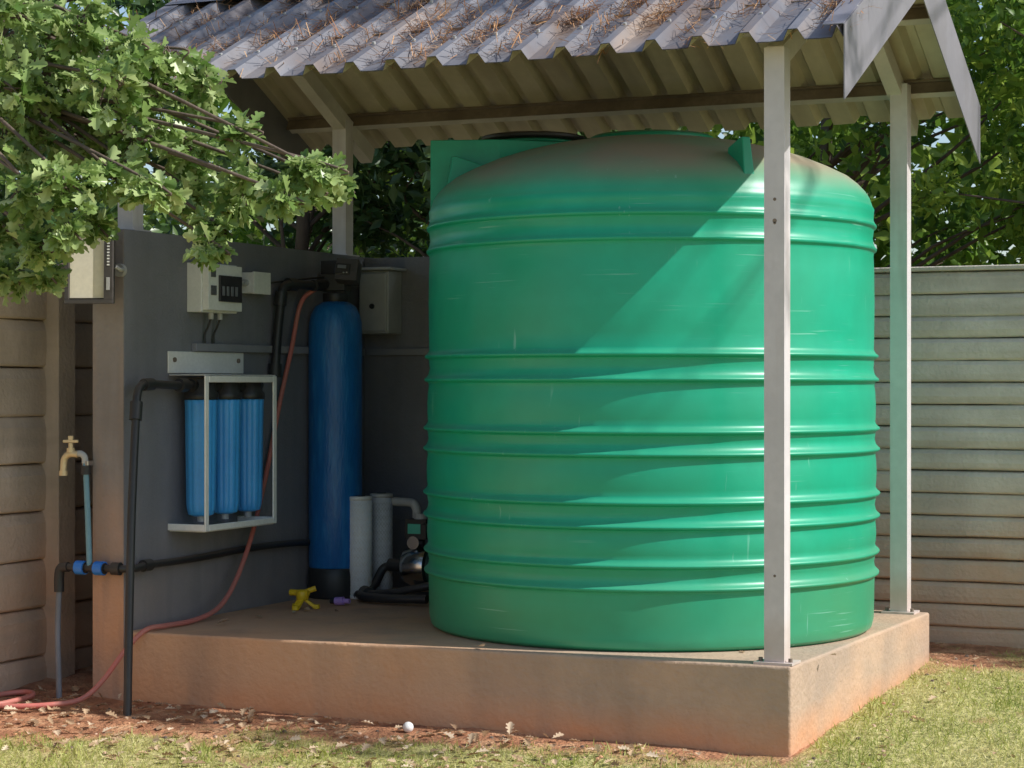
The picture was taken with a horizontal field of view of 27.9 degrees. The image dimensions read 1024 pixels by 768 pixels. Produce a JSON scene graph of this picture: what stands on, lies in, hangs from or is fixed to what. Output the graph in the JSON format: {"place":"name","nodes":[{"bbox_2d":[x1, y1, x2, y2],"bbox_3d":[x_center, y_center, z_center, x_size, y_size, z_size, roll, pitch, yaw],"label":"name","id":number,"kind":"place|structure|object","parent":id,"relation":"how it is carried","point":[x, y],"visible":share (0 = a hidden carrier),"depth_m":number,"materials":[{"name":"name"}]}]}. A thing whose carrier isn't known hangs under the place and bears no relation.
{"place":"outdoors","nodes":[
{"label":"outdoors","id":0,"kind":"place"},
{"bbox_2d":[0,642,1023,767],"bbox_3d":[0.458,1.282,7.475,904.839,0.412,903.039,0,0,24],"label":"ground","id":1,"kind":"structure","parent":0,"point":[82,679],"depth_m":7.51,"materials":[{"name":"soil"}]},
{"bbox_2d":[0,264,92,691],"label":"precast fence","id":2,"kind":"object","parent":1,"relation":"on","point":[46,374],"visible":0.12,"depth_m":8.59,"materials":[{"name":"concrete"}]},
{"bbox_2d":[0,0,205,263],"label":"evergreen shrub","id":3,"kind":"object","parent":1,"relation":"on","point":[161,227],"visible":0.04,"depth_m":11.29,"materials":[{"name":"green plant"}]},
{"bbox_2d":[0,290,316,708],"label":"red garden hose","id":4,"kind":"object","parent":1,"relation":"on","point":[31,694],"visible":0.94,"depth_m":8.44,"materials":[{"name":"red rubber"}]},
{"bbox_2d":[0,0,358,306],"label":"oak tree","id":5,"kind":"object","parent":1,"relation":"on","point":[58,76],"visible":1,"depth_m":7.26,"materials":[{"name":"green plant"}]},
{"bbox_2d":[54,378,309,715],"bbox_3d":[-1.262,0.644,8.897,0.512,1.336,2.107,0,0,24],"label":"black water pipe","id":6,"kind":"object","parent":1,"relation":"on","point":[103,568],"visible":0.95,"depth_m":8.13,"materials":[{"name":"plastic"}]},
{"bbox_2d":[59,436,93,565],"bbox_3d":[-1.732,0.466,8.217,0.145,0.520,0.056,0,0,14],"label":"garden tap","id":7,"kind":"object","parent":6,"relation":"on","point":[87,464],"visible":1,"depth_m":8.19,"materials":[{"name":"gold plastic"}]},
{"bbox_2d":[93,229,429,699],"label":"grey boundary wall","id":8,"kind":"structure","parent":1,"relation":"on","point":[144,323],"depth_m":8.73,"materials":[{"name":"paint"}]},
{"bbox_2d":[64,237,126,303],"bbox_3d":[-1.635,-0.461,8.116,0.217,0.296,0.142,0,0,4],"label":"electrical box","id":9,"kind":"object","parent":8,"relation":"attached to","point":[92,275],"visible":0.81,"depth_m":8.06,"materials":[{"name":"beige metal"}]},
{"bbox_2d":[187,262,241,342],"bbox_3d":[-1.244,-0.338,8.687,0.112,0.333,0.280,0,0,24],"label":"electrical distribution box","id":10,"kind":"object","parent":8,"relation":"on","point":[218,291],"visible":0.95,"depth_m":8.62,"materials":[{"name":"plastic"}]},
{"bbox_2d":[167,351,276,532],"bbox_3d":[-1.209,0.234,8.678,0.186,0.739,0.586,0,0,24],"label":"triple cartridge filter","id":11,"kind":"object","parent":8,"relation":"attached to","point":[224,440],"visible":0.99,"depth_m":8.62,"materials":[{"name":"blue plastic"}]},
{"bbox_2d":[242,271,323,294],"bbox_3d":[-1.054,-0.444,9.144,0.079,0.103,0.711,0,0,28],"label":"junction box","id":12,"kind":"object","parent":8,"relation":"attached to","point":[253,282],"visible":0.94,"depth_m":8.97,"materials":[{"name":"plastic"}]},
{"bbox_2d":[359,267,406,333],"bbox_3d":[-0.644,-0.398,9.881,0.230,0.315,0.180,0,0,24],"label":"pump control enclosure","id":13,"kind":"object","parent":8,"relation":"attached to","point":[380,300],"visible":0.86,"depth_m":9.83,"materials":[{"name":"grey plastic"}]},
{"bbox_2d":[125,0,430,257],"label":"evergreen shrub","id":14,"kind":"object","parent":1,"relation":"on","point":[302,229],"visible":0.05,"depth_m":11.70,"materials":[{"name":"green plant"}]},
{"bbox_2d":[403,722,413,732],"bbox_3d":[-0.381,1.258,7.558,0.040,0.040,0.040,0,0,24],"label":"golf ball","id":15,"kind":"object","parent":1,"relation":"on","point":[408,727],"visible":1,"depth_m":7.54,"materials":[{"name":"white plastic"}]},
{"bbox_2d":[0,655,988,767],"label":"pebbles","id":16,"kind":"object","parent":1,"relation":"on","point":[484,755],"visible":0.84,"depth_m":7.47,"materials":[{"name":"white stone"}]},
{"bbox_2d":[310,126,687,256],"bbox_3d":[-0.126,-0.332,11.063,2.701,3.651,2.023,0,0,24],"label":"evergreen shrub","id":17,"kind":"object","parent":1,"relation":"on","point":[386,157],"visible":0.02,"depth_m":11.17,"materials":[{"name":"green plant"}]},
{"bbox_2d":[0,607,1014,767],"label":"fallen leaves","id":18,"kind":"object","parent":1,"relation":"on","point":[470,738],"visible":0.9,"depth_m":7.39,"materials":[{"name":"brown plant"}]},
{"bbox_2d":[0,0,1023,271],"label":"background trees","id":19,"kind":"object","parent":1,"relation":"on","point":[878,190],"depth_m":13.99,"materials":[{"name":"green plant"}]},
{"bbox_2d":[132,588,928,756],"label":"concrete plinth","id":20,"kind":"structure","parent":1,"relation":"on","point":[400,663],"depth_m":7.67,"materials":[{"name":"beige concrete"}]},
{"bbox_2d":[289,586,319,610],"bbox_3d":[-0.917,0.929,8.958,0.136,0.102,0.122,0,0,24],"label":"yellow sprinkler","id":21,"kind":"object","parent":20,"relation":"on","point":[302,595],"visible":0.99,"depth_m":8.96,"materials":[{"name":"plastic"}]},
{"bbox_2d":[268,258,361,598],"bbox_3d":[-0.856,0.203,9.345,0.288,1.551,0.547,0,0,24],"label":"blue filter vessel","id":22,"kind":"object","parent":20,"relation":"on","point":[335,403],"visible":0.93,"depth_m":9.38,"materials":[{"name":"blue plastic"},{"name":"black plastic"}]},
{"bbox_2d":[329,597,350,604],"bbox_3d":[-0.759,0.959,9.111,0.095,0.037,0.035,0,0,24],"label":"hose connector","id":23,"kind":"object","parent":20,"relation":"on","point":[339,601],"visible":1,"depth_m":9.10,"materials":[{"name":"purple plastic"}]},
{"bbox_2d":[349,495,372,599],"bbox_3d":[-0.692,0.744,9.415,0.111,0.470,0.111,0,0,24],"label":"filter cartridge","id":24,"kind":"object","parent":20,"relation":"on","point":[361,548],"visible":0.91,"depth_m":9.37,"materials":[{"name":"white plastic"}]},
{"bbox_2d":[370,493,392,589],"bbox_3d":[-0.603,0.741,9.518,0.107,0.477,0.107,0,0,24],"label":"filter cartridge","id":25,"kind":"object","parent":20,"relation":"on","point":[382,529],"visible":0.71,"depth_m":9.47,"materials":[{"name":"grey plastic"}]},
{"bbox_2d":[354,497,428,603],"bbox_3d":[-0.465,0.750,9.292,0.781,0.457,0.416,0,0,24],"label":"booster pump","id":26,"kind":"object","parent":20,"relation":"on","point":[410,564],"visible":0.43,"depth_m":9.33,"materials":[{"name":"black plastic"}]},
{"bbox_2d":[40,0,979,665],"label":"tank shelter","id":27,"kind":"object","parent":20,"relation":"on","point":[900,66],"visible":0.88,"depth_m":8.79,"materials":[{"name":"metal"}]},
{"bbox_2d":[120,0,877,76],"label":"pine needles","id":28,"kind":"object","parent":27,"relation":"on","point":[497,18],"visible":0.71,"depth_m":7.92,"materials":[{"name":"brown plant"}]},
{"bbox_2d":[423,129,879,651],"bbox_3d":[0.562,-0.045,8.400,1.847,2.049,1.847,0,0,24],"label":"water tank","id":29,"kind":"object","parent":20,"relation":"on","point":[593,447],"visible":0.98,"depth_m":7.61,"materials":[{"name":"plastic"}]},
{"bbox_2d":[685,0,1023,271],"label":"broadleaf tree","id":30,"kind":"object","parent":1,"relation":"on","point":[1007,92],"visible":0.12,"depth_m":11.26,"materials":[{"name":"green plant"}]},
{"bbox_2d":[873,264,1023,647],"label":"precast fence","id":31,"kind":"object","parent":1,"relation":"on","point":[967,454],"visible":0.12,"depth_m":9.28,"materials":[{"name":"concrete"}]},
{"bbox_2d":[911,0,1023,263],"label":"broadleaf tree","id":32,"kind":"object","parent":1,"relation":"on","point":[942,193],"visible":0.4,"depth_m":10.47,"materials":[{"name":"green plant"}]},
{"bbox_2d":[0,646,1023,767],"bbox_3d":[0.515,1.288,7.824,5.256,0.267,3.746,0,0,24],"label":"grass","id":33,"kind":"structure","parent":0,"point":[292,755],"depth_m":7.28,"materials":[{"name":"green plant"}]},
{"bbox_2d":[19,0,1023,264],"label":"sky","id":34,"kind":"structure","parent":0,"point":[942,139],"materials":[{"name":"white"}]}
]}

